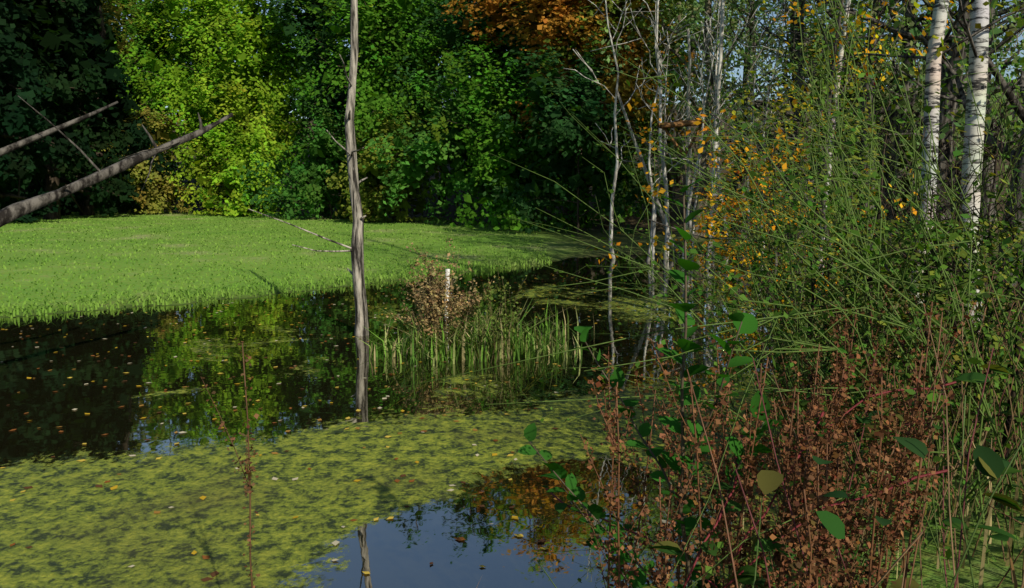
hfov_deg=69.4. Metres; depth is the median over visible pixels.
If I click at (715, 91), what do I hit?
dead trees
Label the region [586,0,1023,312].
leaves
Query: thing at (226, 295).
meadow grass tufts
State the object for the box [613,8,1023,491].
bank shrub
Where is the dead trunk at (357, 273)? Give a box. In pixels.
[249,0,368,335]
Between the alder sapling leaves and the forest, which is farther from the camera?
the forest
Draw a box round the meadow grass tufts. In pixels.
[0,211,552,318]
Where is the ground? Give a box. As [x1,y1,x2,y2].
[0,89,1023,587]
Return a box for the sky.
[120,0,1023,120]
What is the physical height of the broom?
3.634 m
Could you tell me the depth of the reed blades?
7.87 m
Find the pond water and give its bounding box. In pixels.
[0,252,997,587]
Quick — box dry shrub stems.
[391,238,526,361]
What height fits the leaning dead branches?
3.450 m
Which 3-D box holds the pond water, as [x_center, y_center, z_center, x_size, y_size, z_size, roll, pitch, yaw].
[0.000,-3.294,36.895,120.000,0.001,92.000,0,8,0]
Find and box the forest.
[0,0,1023,237]
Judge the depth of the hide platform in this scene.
18.27 m
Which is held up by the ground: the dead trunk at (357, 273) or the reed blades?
the dead trunk at (357, 273)
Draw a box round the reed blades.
[356,294,604,365]
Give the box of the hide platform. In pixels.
[657,120,706,155]
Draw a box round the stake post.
[444,269,449,332]
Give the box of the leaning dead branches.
[0,96,233,226]
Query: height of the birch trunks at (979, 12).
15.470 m
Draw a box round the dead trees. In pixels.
[563,0,800,266]
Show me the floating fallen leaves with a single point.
(215, 573)
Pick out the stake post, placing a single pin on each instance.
(447, 271)
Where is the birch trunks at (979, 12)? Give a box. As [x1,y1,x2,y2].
[817,0,989,326]
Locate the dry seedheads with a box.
[200,279,979,587]
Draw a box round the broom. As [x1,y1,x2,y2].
[401,0,1023,587]
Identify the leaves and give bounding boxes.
[1,273,793,581]
[518,179,781,587]
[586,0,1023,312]
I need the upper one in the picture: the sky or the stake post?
the sky
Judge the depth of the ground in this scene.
18.38 m

